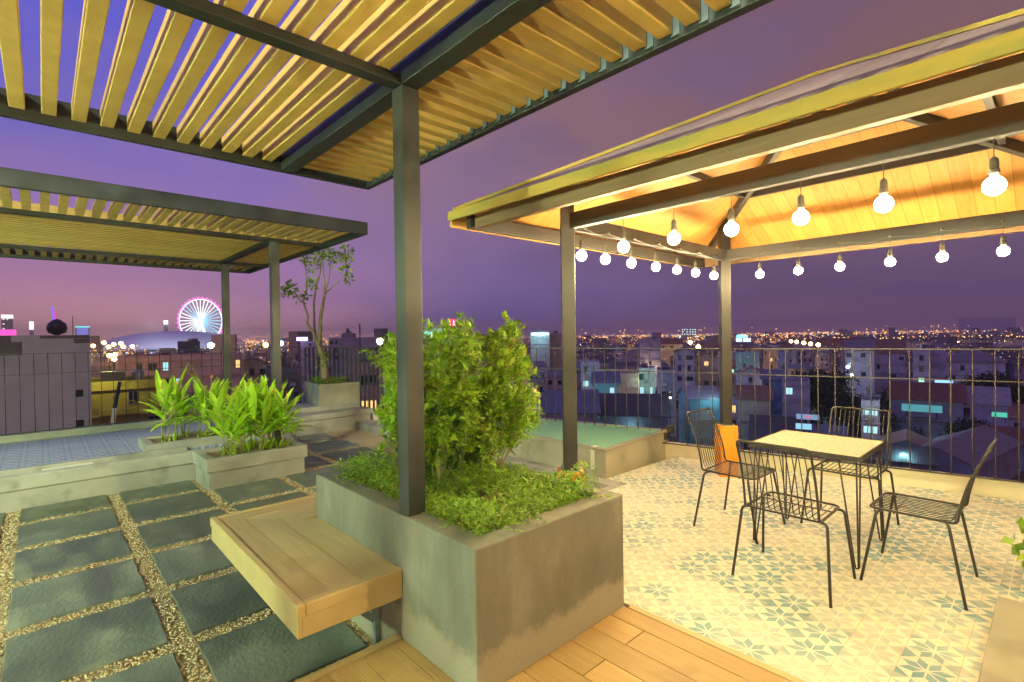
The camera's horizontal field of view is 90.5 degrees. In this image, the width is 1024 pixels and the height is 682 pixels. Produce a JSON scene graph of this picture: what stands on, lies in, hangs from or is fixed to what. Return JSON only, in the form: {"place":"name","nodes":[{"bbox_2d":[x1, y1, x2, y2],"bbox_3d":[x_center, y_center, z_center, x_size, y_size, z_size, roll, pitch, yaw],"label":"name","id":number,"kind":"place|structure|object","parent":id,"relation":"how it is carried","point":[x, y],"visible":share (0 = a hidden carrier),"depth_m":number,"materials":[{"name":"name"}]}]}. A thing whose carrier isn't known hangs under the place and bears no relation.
{"place":"outdoors","nodes":[
{"label":"outdoors","id":0,"kind":"place"},
{"bbox_2d":[0,316,91,434],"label":"tower house","id":1,"kind":"structure","parent":0,"point":[55,342],"depth_m":23.97,"materials":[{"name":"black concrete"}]},
{"bbox_2d":[0,421,295,470],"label":"tiled terrace","id":2,"kind":"structure","parent":0,"point":[20,454],"depth_m":6.94,"materials":[{"name":"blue tile"}]},
{"bbox_2d":[0,167,367,443],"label":"pergola","id":3,"kind":"object","parent":2,"relation":"on","point":[225,238],"visible":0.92,"depth_m":6.18,"materials":[{"name":"paint"}]},
{"bbox_2d":[138,423,291,450],"bbox_3d":[-4.226,1.399,7.320,1.800,0.180,0.750,-1,1,-43],"label":"concrete planter","id":4,"kind":"object","parent":2,"relation":"on","point":[148,443],"visible":0.38,"depth_m":6.89,"materials":[{"name":"concrete"}]},
{"bbox_2d":[139,364,195,441],"bbox_3d":[-4.592,0.821,6.774,0.663,1.060,0.862,-1,1,-43],"label":"ginger plant","id":5,"kind":"object","parent":4,"relation":"on","point":[167,397],"visible":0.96,"depth_m":6.80,"materials":[{"name":"green plant"}]},
{"bbox_2d":[147,376,208,438],"bbox_3d":[-4.606,0.901,7.082,0.734,0.893,0.723,-1,1,-43],"label":"ginger plant","id":6,"kind":"object","parent":4,"relation":"on","point":[183,412],"visible":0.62,"depth_m":7.05,"materials":[{"name":"green plant"}]},
{"bbox_2d":[179,370,230,437],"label":"ginger plant","id":7,"kind":"object","parent":4,"relation":"on","point":[201,397],"visible":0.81,"depth_m":7.06,"materials":[{"name":"green plant"}]},
{"bbox_2d":[118,351,244,417],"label":"house","id":8,"kind":"structure","parent":0,"point":[202,373],"depth_m":95.56,"materials":[{"name":"pink paint"}]},
{"bbox_2d":[177,338,199,353],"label":"house","id":9,"kind":"structure","parent":0,"point":[194,343],"depth_m":149.98,"materials":[{"name":"grey paint"}]},
{"bbox_2d":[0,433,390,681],"bbox_3d":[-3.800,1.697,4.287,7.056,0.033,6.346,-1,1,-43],"label":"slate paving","id":10,"kind":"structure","parent":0,"point":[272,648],"depth_m":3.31,"materials":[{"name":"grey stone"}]},
{"bbox_2d":[192,437,306,491],"bbox_3d":[-3.207,1.497,6.245,1.110,0.375,0.708,-1,1,-43],"label":"concrete planter","id":11,"kind":"object","parent":10,"relation":"on","point":[215,469],"visible":0.9,"depth_m":5.98,"materials":[{"name":"concrete"}]},
{"bbox_2d":[200,379,260,455],"bbox_3d":[-3.301,0.882,5.942,0.639,0.937,0.801,-1,1,-43],"label":"ginger plant","id":12,"kind":"object","parent":11,"relation":"on","point":[217,417],"visible":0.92,"depth_m":5.91,"materials":[{"name":"green plant"}]},
{"bbox_2d":[207,388,269,452],"bbox_3d":[-3.276,0.948,6.120,0.714,0.800,0.586,-1,1,-43],"label":"ginger plant","id":13,"kind":"object","parent":11,"relation":"on","point":[248,420],"visible":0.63,"depth_m":6.12,"materials":[{"name":"green plant"}]},
{"bbox_2d":[232,375,298,450],"bbox_3d":[-2.999,0.886,6.215,0.815,0.912,0.639,-1,1,-26],"label":"ginger plant","id":14,"kind":"object","parent":11,"relation":"on","point":[266,395],"visible":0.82,"depth_m":6.17,"materials":[{"name":"green plant"}]},
{"bbox_2d":[245,374,296,447],"bbox_3d":[-3.078,0.881,6.380,0.677,0.921,0.680,-1,1,-43],"label":"ginger plant","id":15,"kind":"object","parent":11,"relation":"on","point":[259,406],"visible":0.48,"depth_m":6.33,"materials":[{"name":"green plant"}]},
{"bbox_2d":[255,386,316,447],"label":"ginger plant","id":16,"kind":"object","parent":11,"relation":"on","point":[284,410],"visible":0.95,"depth_m":6.34,"materials":[{"name":"green plant"}]},
{"bbox_2d":[0,429,396,681],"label":"gravel ground","id":17,"kind":"structure","parent":0,"point":[364,439],"depth_m":3.56,"materials":[{"name":"beige gravel"}]},
{"bbox_2d":[0,446,196,512],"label":"channel kerb","id":18,"kind":"structure","parent":17,"relation":"on","point":[27,487],"depth_m":5.57,"materials":[{"name":"concrete"}]},
{"bbox_2d":[246,402,372,435],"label":"concrete steps","id":19,"kind":"structure","parent":17,"relation":"on","point":[333,418],"depth_m":9.24,"materials":[{"name":"grey concrete"}]},
{"bbox_2d":[304,381,359,406],"bbox_3d":[-3.614,1.052,10.033,0.815,0.500,1.036,-1,1,-43],"label":"tree planter","id":20,"kind":"object","parent":19,"relation":"on","point":[346,392],"visible":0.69,"depth_m":9.67,"materials":[{"name":"concrete"}]},
{"bbox_2d":[280,243,354,383],"bbox_3d":[-3.751,-0.501,9.753,1.539,2.827,0.456,-1,1,-2],"label":"tree","id":21,"kind":"object","parent":20,"relation":"in","point":[323,358],"visible":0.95,"depth_m":9.73,"materials":[{"name":"green plant"}]},
{"bbox_2d":[316,459,623,681],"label":"concrete planter","id":22,"kind":"object","parent":17,"relation":"on","point":[498,605],"visible":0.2,"depth_m":2.47,"materials":[{"name":"concrete"}]},
{"bbox_2d":[210,494,401,643],"bbox_3d":[-0.848,1.401,3.380,1.700,0.494,1.560,-1,1,-43],"label":"bench","id":23,"kind":"object","parent":22,"relation":"attached to","point":[302,568],"visible":0.84,"depth_m":2.69,"materials":[{"name":"brown wood"}]},
{"bbox_2d":[0,0,773,516],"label":"pergola","id":24,"kind":"object","parent":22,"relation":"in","point":[366,94],"visible":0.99,"depth_m":2.56,"materials":[{"name":"paint"}]},
{"bbox_2d":[359,310,546,492],"bbox_3d":[-0.376,0.375,3.281,1.176,1.141,0.887,-1,1,13],"label":"shrub","id":25,"kind":"object","parent":22,"relation":"in","point":[464,415],"visible":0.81,"depth_m":3.14,"materials":[{"name":"green plant"}]},
{"bbox_2d":[332,443,612,535],"bbox_3d":[-0.306,0.793,3.128,1.111,0.269,1.703,-1,1,-43],"label":"ground cover","id":26,"kind":"object","parent":22,"relation":"on","point":[383,470],"visible":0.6,"depth_m":2.90,"materials":[{"name":"green plant"}]},
{"bbox_2d":[356,421,624,490],"bbox_3d":[-1.518,1.631,6.736,1.990,0.246,5.845,-1,1,-43],"label":"floor edging","id":27,"kind":"object","parent":17,"relation":"on","point":[374,428],"visible":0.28,"depth_m":6.12,"materials":[{"name":"concrete"}]},
{"bbox_2d":[244,356,268,385],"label":"house","id":28,"kind":"structure","parent":0,"point":[259,366],"depth_m":110.29,"materials":[{"name":"beige paint"}]},
{"bbox_2d":[264,356,302,402],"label":"house","id":29,"kind":"structure","parent":0,"point":[294,379],"depth_m":90.63,"materials":[{"name":"grey paint"}]},
{"bbox_2d":[353,356,381,419],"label":"house","id":30,"kind":"structure","parent":0,"point":[375,380],"depth_m":62.09,"materials":[{"name":"grey paint"}]},
{"bbox_2d":[0,0,1023,341],"label":"sky","id":31,"kind":"structure","parent":0,"point":[483,276],"materials":[{"name":"purple"}]},
{"bbox_2d":[530,329,549,369],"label":"house","id":32,"kind":"structure","parent":0,"point":[539,341],"depth_m":300.05,"materials":[{"name":"white paint"}]},
{"bbox_2d":[544,370,561,388],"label":"house","id":33,"kind":"structure","parent":0,"point":[551,376],"depth_m":148.19,"materials":[{"name":"pink paint"}]},
{"bbox_2d":[549,331,561,369],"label":"house","id":34,"kind":"structure","parent":0,"point":[555,339],"depth_m":310.15,"materials":[{"name":"beige paint"}]},
{"bbox_2d":[90,327,1023,374],"bbox_3d":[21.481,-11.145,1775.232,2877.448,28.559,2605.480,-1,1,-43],"label":"distant roofscape","id":35,"kind":"structure","parent":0,"point":[939,340],"depth_m":434.71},
{"bbox_2d":[91,332,1023,480],"bbox_3d":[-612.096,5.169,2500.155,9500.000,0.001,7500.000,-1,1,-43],"label":"ground","id":36,"kind":"structure","parent":0,"point":[831,367],"depth_m":257.35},
{"bbox_2d":[91,370,164,424],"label":"house","id":37,"kind":"structure","parent":36,"relation":"on","point":[129,397],"depth_m":60.49,"materials":[{"name":"yellow paint"}]},
{"bbox_2d":[105,331,247,351],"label":"arena","id":38,"kind":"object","parent":36,"relation":"on","point":[158,340],"visible":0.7,"depth_m":582.11,"materials":[{"name":"grey paint"}]},
{"bbox_2d":[176,297,221,333],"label":"ferris wheel","id":39,"kind":"object","parent":36,"relation":"on","point":[200,321],"visible":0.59,"depth_m":1199.48,"materials":[{"name":"white metal"}]},
{"bbox_2d":[301,339,316,375],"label":"house","id":40,"kind":"structure","parent":36,"relation":"on","point":[308,343],"depth_m":299.88,"materials":[{"name":"purple paint"}]},
{"bbox_2d":[329,333,377,378],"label":"house","id":41,"kind":"structure","parent":36,"relation":"on","point":[343,341],"depth_m":209.56,"materials":[{"name":"purple paint"}]},
{"bbox_2d":[90,325,1023,373],"bbox_3d":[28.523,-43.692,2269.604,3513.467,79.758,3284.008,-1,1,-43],"label":"city lights","id":42,"kind":"object","parent":36,"relation":"on","point":[762,335],"visible":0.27,"depth_m":1118.89},
{"bbox_2d":[541,389,600,422],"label":"house","id":43,"kind":"structure","parent":36,"relation":"on","point":[589,404],"depth_m":77.77,"materials":[{"name":"purple paint"}]},
{"bbox_2d":[599,361,639,392],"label":"house","id":44,"kind":"structure","parent":36,"relation":"on","point":[631,381],"depth_m":111.83,"materials":[{"name":"pink paint"}]},
{"bbox_2d":[598,393,670,440],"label":"house","id":45,"kind":"structure","parent":36,"relation":"on","point":[637,402],"depth_m":81.29,"materials":[{"name":"grey paint"}]},
{"bbox_2d":[638,363,655,393],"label":"house","id":46,"kind":"structure","parent":36,"relation":"on","point":[644,382],"depth_m":116.10,"materials":[{"name":"white paint"}]},
{"bbox_2d":[736,385,773,450],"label":"house","id":47,"kind":"structure","parent":36,"relation":"on","point":[762,393],"depth_m":84.72,"materials":[{"name":"beige paint"}]},
{"bbox_2d":[781,377,810,423],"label":"house","id":48,"kind":"structure","parent":36,"relation":"on","point":[793,396],"depth_m":100.20,"materials":[{"name":"purple paint"}]},
{"bbox_2d":[810,381,855,423],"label":"city tree","id":49,"kind":"object","parent":36,"relation":"on","point":[825,398],"visible":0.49,"depth_m":104.48,"materials":[{"name":"green plant"}]},
{"bbox_2d":[807,369,860,416],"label":"city tree","id":50,"kind":"object","parent":36,"relation":"on","point":[841,380],"visible":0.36,"depth_m":118.53,"materials":[{"name":"green plant"}]},
{"bbox_2d":[816,338,857,363],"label":"house","id":51,"kind":"structure","parent":36,"relation":"on","point":[824,342],"depth_m":334.36,"materials":[{"name":"grey paint"}]},
{"bbox_2d":[824,396,860,429],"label":"city tree","id":52,"kind":"object","parent":36,"relation":"on","point":[846,415],"visible":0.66,"depth_m":97.03,"materials":[{"name":"green plant"}]},
{"bbox_2d":[880,413,905,435],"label":"city tree","id":53,"kind":"object","parent":36,"relation":"on","point":[885,423],"visible":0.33,"depth_m":90.88,"materials":[{"name":"black plant"}]},
{"bbox_2d":[878,429,931,445],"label":"house","id":54,"kind":"structure","parent":36,"relation":"on","point":[902,437],"depth_m":73.39,"materials":[{"name":"grey paint"}]},
{"bbox_2d":[788,334,1023,343],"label":"river bank trees","id":55,"kind":"object","parent":36,"relation":"on","point":[963,338],"visible":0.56,"depth_m":930.17,"materials":[{"name":"black plant"}]},
{"bbox_2d":[913,350,930,381],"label":"house","id":56,"kind":"structure","parent":36,"relation":"on","point":[920,364],"depth_m":142.08,"materials":[{"name":"purple paint"}]},
{"bbox_2d":[886,381,966,438],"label":"house","id":57,"kind":"structure","parent":36,"relation":"on","point":[919,393],"depth_m":93.78,"materials":[{"name":"grey paint"}]},
{"bbox_2d":[902,404,941,417],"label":"window","id":58,"kind":"structure","parent":57,"relation":"in","point":[924,408],"depth_m":86.10,"materials":[{"name":"teal glass"}]},
{"bbox_2d":[926,346,945,382],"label":"house","id":59,"kind":"structure","parent":36,"relation":"on","point":[937,364],"depth_m":142.78,"materials":[{"name":"purple paint"}]},
{"bbox_2d":[922,425,1023,479],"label":"house","id":60,"kind":"structure","parent":36,"relation":"on","point":[1006,455],"depth_m":69.21,"materials":[{"name":"grey paint"}]},
{"bbox_2d":[959,317,989,332],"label":"tower","id":61,"kind":"structure","parent":36,"relation":"on","point":[982,324],"depth_m":1699.07,"materials":[{"name":"purple"}]},
{"bbox_2d":[963,386,1011,426],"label":"house","id":62,"kind":"structure","parent":36,"relation":"on","point":[983,403],"depth_m":89.82,"materials":[{"name":"purple paint"}]},
{"bbox_2d":[963,371,1021,386],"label":"city tree","id":63,"kind":"object","parent":36,"relation":"on","point":[998,378],"visible":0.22,"depth_m":119.02,"materials":[{"name":"black plant"}]},
{"bbox_2d":[1008,403,1023,427],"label":"house","id":64,"kind":"structure","parent":36,"relation":"on","point":[1013,415],"depth_m":99.62,"materials":[{"name":"purple paint"}]},
{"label":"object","id":65,"kind":"structure","parent":36,"relation":"on","visible":0},
{"bbox_2d":[0,416,211,443],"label":"terrace kerb","id":66,"kind":"structure","parent":65,"relation":"on","point":[66,432],"depth_m":7.84,"materials":[{"name":"concrete"}]},
{"bbox_2d":[0,347,300,435],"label":"fence","id":67,"kind":"object","parent":66,"relation":"on","point":[159,368],"visible":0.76,"depth_m":8.17,"materials":[{"name":"black metal"}]},
{"bbox_2d":[304,347,383,410],"bbox_3d":[-3.343,0.757,10.034,1.815,1.271,0.018,-1,1,17],"label":"fence","id":68,"kind":"object","parent":66,"relation":"on","point":[351,371],"visible":0.48,"depth_m":9.94,"materials":[{"name":"black metal"}]},
{"bbox_2d":[496,418,674,478],"bbox_3d":[0.476,1.411,7.133,1.518,0.620,3.200,-1,1,-43],"label":"pool","id":69,"kind":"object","parent":65,"relation":"on","point":[610,450],"visible":0.51,"depth_m":6.13,"materials":[{"name":"paint"}]},
{"bbox_2d":[373,413,1023,500],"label":"parapet kerb","id":70,"kind":"structure","parent":65,"relation":"on","point":[992,488],"depth_m":5.09,"materials":[{"name":"beige concrete"}]},
{"bbox_2d":[381,348,1023,482],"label":"fence","id":71,"kind":"object","parent":70,"relation":"on","point":[870,377],"visible":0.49,"depth_m":5.30,"materials":[{"name":"black metal"}]},
{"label":"deck base","id":72,"kind":"structure","parent":65,"relation":"on","visible":0},
{"bbox_2d":[313,606,789,681],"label":"wooden deck","id":73,"kind":"structure","parent":72,"relation":"on","point":[623,644],"depth_m":2.38,"materials":[{"name":"brown wood"}]},
{"bbox_2d":[294,605,805,681],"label":"deck edging","id":74,"kind":"object","parent":73,"relation":"attached to","point":[339,664],"visible":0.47,"depth_m":2.45,"materials":[{"name":"brown wood"}]},
{"bbox_2d":[581,360,599,388],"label":"house","id":75,"kind":"structure","parent":0,"point":[587,364],"depth_m":120.19,"materials":[{"name":"white paint"}]},
{"bbox_2d":[591,371,620,422],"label":"house","id":76,"kind":"structure","parent":0,"point":[609,381],"depth_m":98.43,"materials":[{"name":"teal paint"}]},
{"bbox_2d":[639,336,660,391],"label":"house","id":77,"kind":"structure","parent":0,"point":[652,356],"depth_m":171.91,"materials":[{"name":"purple paint"}]},
{"bbox_2d":[656,362,676,436],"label":"house","id":78,"kind":"structure","parent":0,"point":[667,382],"depth_m":105.95,"materials":[{"name":"blue paint"}]},
{"bbox_2d":[660,338,683,366],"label":"house","id":79,"kind":"structure","parent":0,"point":[672,343],"depth_m":270.96,"materials":[{"name":"beige paint"}]},
{"bbox_2d":[674,346,694,400],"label":"house","id":80,"kind":"structure","parent":0,"point":[681,366],"depth_m":150.13,"materials":[{"name":"white paint"}]},
{"bbox_2d":[675,386,719,446],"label":"house","id":81,"kind":"structure","parent":0,"point":[693,397],"depth_m":86.07,"materials":[{"name":"teal paint"}]},
{"bbox_2d":[694,352,718,388],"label":"house","id":82,"kind":"structure","parent":0,"point":[705,365],"depth_m":160.10,"materials":[{"name":"grey paint"}]},
{"bbox_2d":[735,350,758,384],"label":"house","id":83,"kind":"structure","parent":0,"point":[746,360],"depth_m":195.32,"materials":[{"name":"teal paint"}]},
{"bbox_2d":[735,365,761,384],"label":"house","id":84,"kind":"structure","parent":0,"point":[747,379],"depth_m":128.27,"materials":[{"name":"white paint"}]},
{"bbox_2d":[763,346,777,368],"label":"house","id":85,"kind":"structure","parent":0,"point":[773,359],"depth_m":225.10,"materials":[{"name":"beige paint"}]},
{"bbox_2d":[760,369,786,415],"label":"house","id":86,"kind":"structure","parent":0,"point":[776,384],"depth_m":112.11,"materials":[{"name":"teal paint"}]},
{"bbox_2d":[748,414,805,454],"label":"house","id":87,"kind":"structure","parent":0,"point":[763,425],"depth_m":77.26,"materials":[{"name":"purple paint"}]},
{"bbox_2d":[791,346,813,365],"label":"house","id":88,"kind":"structure","parent":0,"point":[806,358],"depth_m":238.03,"materials":[{"name":"grey paint"}]},
{"bbox_2d":[607,456,1023,681],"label":"tiled floor","id":89,"kind":"structure","parent":0,"point":[898,613],"depth_m":3.23,"materials":[{"name":"tile"}]},
{"bbox_2d":[686,408,785,543],"bbox_3d":[1.788,1.032,4.109,0.566,0.896,0.600,-1,1,-43],"label":"chair","id":90,"kind":"object","parent":89,"relation":"on","point":[731,464],"visible":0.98,"depth_m":4.14,"materials":[{"name":"black metal"}]},
{"bbox_2d":[448,8,1023,480],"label":"gazebo","id":91,"kind":"object","parent":89,"relation":"on","point":[920,124],"visible":0.87,"depth_m":3.62,"materials":[{"name":"paint"}]},
{"bbox_2d":[724,201,737,235],"bbox_3d":[1.234,-0.707,2.858,0.073,0.230,0.073,-1,1,-43],"label":"hanging bulb","id":92,"kind":"object","parent":91,"relation":"hanging from","point":[731,228],"visible":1,"depth_m":2.84,"materials":[{"name":"white glass"}]},
{"bbox_2d":[575,220,1004,257],"bbox_3d":[2.082,-0.880,4.615,3.310,0.060,1.610,-1,1,-2],"label":"light wire","id":93,"kind":"object","parent":91,"relation":"attached to","point":[889,235],"visible":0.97,"depth_m":4.40,"materials":[{"name":"grey"}]},
{"bbox_2d":[793,180,808,224],"bbox_3d":[1.477,-0.708,2.596,0.073,0.230,0.073,-1,1,-43],"label":"hanging bulb","id":94,"kind":"object","parent":91,"relation":"hanging from","point":[801,216],"visible":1,"depth_m":2.58,"materials":[{"name":"white glass"}]},
{"bbox_2d":[874,162,893,212],"bbox_3d":[1.713,-0.709,2.341,0.073,0.230,0.073,-1,1,-43],"label":"hanging bulb","id":95,"kind":"object","parent":91,"relation":"hanging from","point":[884,201],"visible":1,"depth_m":2.33,"materials":[{"name":"white glass"}]},
{"bbox_2d":[982,138,1006,195],"bbox_3d":[1.965,-0.710,2.070,0.073,0.230,0.073,-1,1,-43],"label":"hanging bulb","id":96,"kind":"object","parent":91,"relation":"hanging from","point":[994,183],"visible":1,"depth_m":2.06,"materials":[{"name":"white glass"}]},
{"bbox_2d":[731,439,855,607],"bbox_3d":[1.734,1.043,3.171,0.600,0.896,0.566,-1,1,-43],"label":"chair","id":97,"kind":"object","parent":89,"relation":"on","point":[767,494],"visible":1,"depth_m":3.09,"materials":[{"name":"black metal"}]},
{"bbox_2d":[749,429,885,568],"bbox_3d":[2.254,1.110,3.748,0.700,0.736,0.700,-1,1,-43],"label":"table","id":98,"kind":"object","parent":89,"relation":"on","point":[851,449],"visible":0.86,"depth_m":3.68,"materials":[{"name":"wood"}]},
{"bbox_2d":[800,406,899,539],"bbox_3d":[2.731,1.018,4.094,0.600,0.896,0.566,-1,1,-43],"label":"chair","id":99,"kind":"object","parent":89,"relation":"on","point":[827,460],"visible":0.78,"depth_m":4.12,"materials":[{"name":"black metal"}]},
{"bbox_2d":[859,438,997,610],"bbox_3d":[2.561,1.031,3.123,0.566,0.896,0.600,-1,1,-43],"label":"chair","id":100,"kind":"object","parent":89,"relation":"on","point":[964,502],"visible":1,"depth_m":3.12,"materials":[{"name":"black metal"}]},
{"bbox_2d":[978,596,1023,681],"bbox_3d":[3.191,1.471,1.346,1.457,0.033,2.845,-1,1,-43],"label":"planter","id":101,"kind":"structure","parent":89,"relation":"on","point":[1003,659],"depth_m":2.42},
{"bbox_2d":[1000,517,1023,569],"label":"potted plant","id":102,"kind":"object","parent":101,"relation":"in","point":[1015,548],"visible":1,"depth_m":3.04,"materials":[{"name":"green plant"}]},
{"bbox_2d":[806,423,848,436],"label":"house","id":103,"kind":"structure","parent":0,"point":[823,428],"depth_m":80.88,"materials":[{"name":"blue paint"}]},
{"bbox_2d":[843,340,875,396],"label":"house","id":104,"kind":"structure","parent":0,"point":[861,362],"depth_m":165.36,"materials":[{"name":"white paint"}]},
{"bbox_2d":[860,387,880,439],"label":"house","id":105,"kind":"structure","parent":0,"point":[865,401],"depth_m":88.27,"materials":[{"name":"white paint"}]},
{"bbox_2d":[867,339,906,391],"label":"house","id":106,"kind":"structure","parent":0,"point":[897,363],"depth_m":175.50,"materials":[{"name":"white paint"}]},
{"bbox_2d":[873,443,940,470],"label":"house","id":107,"kind":"structure","parent":0,"point":[919,456],"depth_m":62.54,"materials":[{"name":"blue paint"}]},
{"bbox_2d":[793,340,1023,356],"bbox_3d":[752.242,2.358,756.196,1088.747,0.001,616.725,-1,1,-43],"label":"river","id":108,"kind":"structure","parent":0,"point":[996,344],"depth_m":759.59,"materials":[{"name":"purple liquid"}]},
{"bbox_2d":[946,350,1008,384],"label":"house","id":109,"kind":"structure","parent":0,"point":[961,365],"depth_m":150.89,"materials":[{"name":"white paint"}]},
{"bbox_2d":[975,424,1023,470],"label":"house","id":110,"kind":"structure","parent":0,"point":[1010,431],"depth_m":79.33,"materials":[{"name":"purple paint"}]},
{"bbox_2d":[990,317,1015,331],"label":"tower","id":111,"kind":"structure","parent":0,"point":[1000,324],"depth_m":1797.77,"materials":[{"name":"purple"}]},
{"bbox_2d":[1004,358,1023,386],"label":"house","id":112,"kind":"structure","parent":0,"point":[1012,367],"depth_m":151.45,"materials":[{"name":"purple paint"}]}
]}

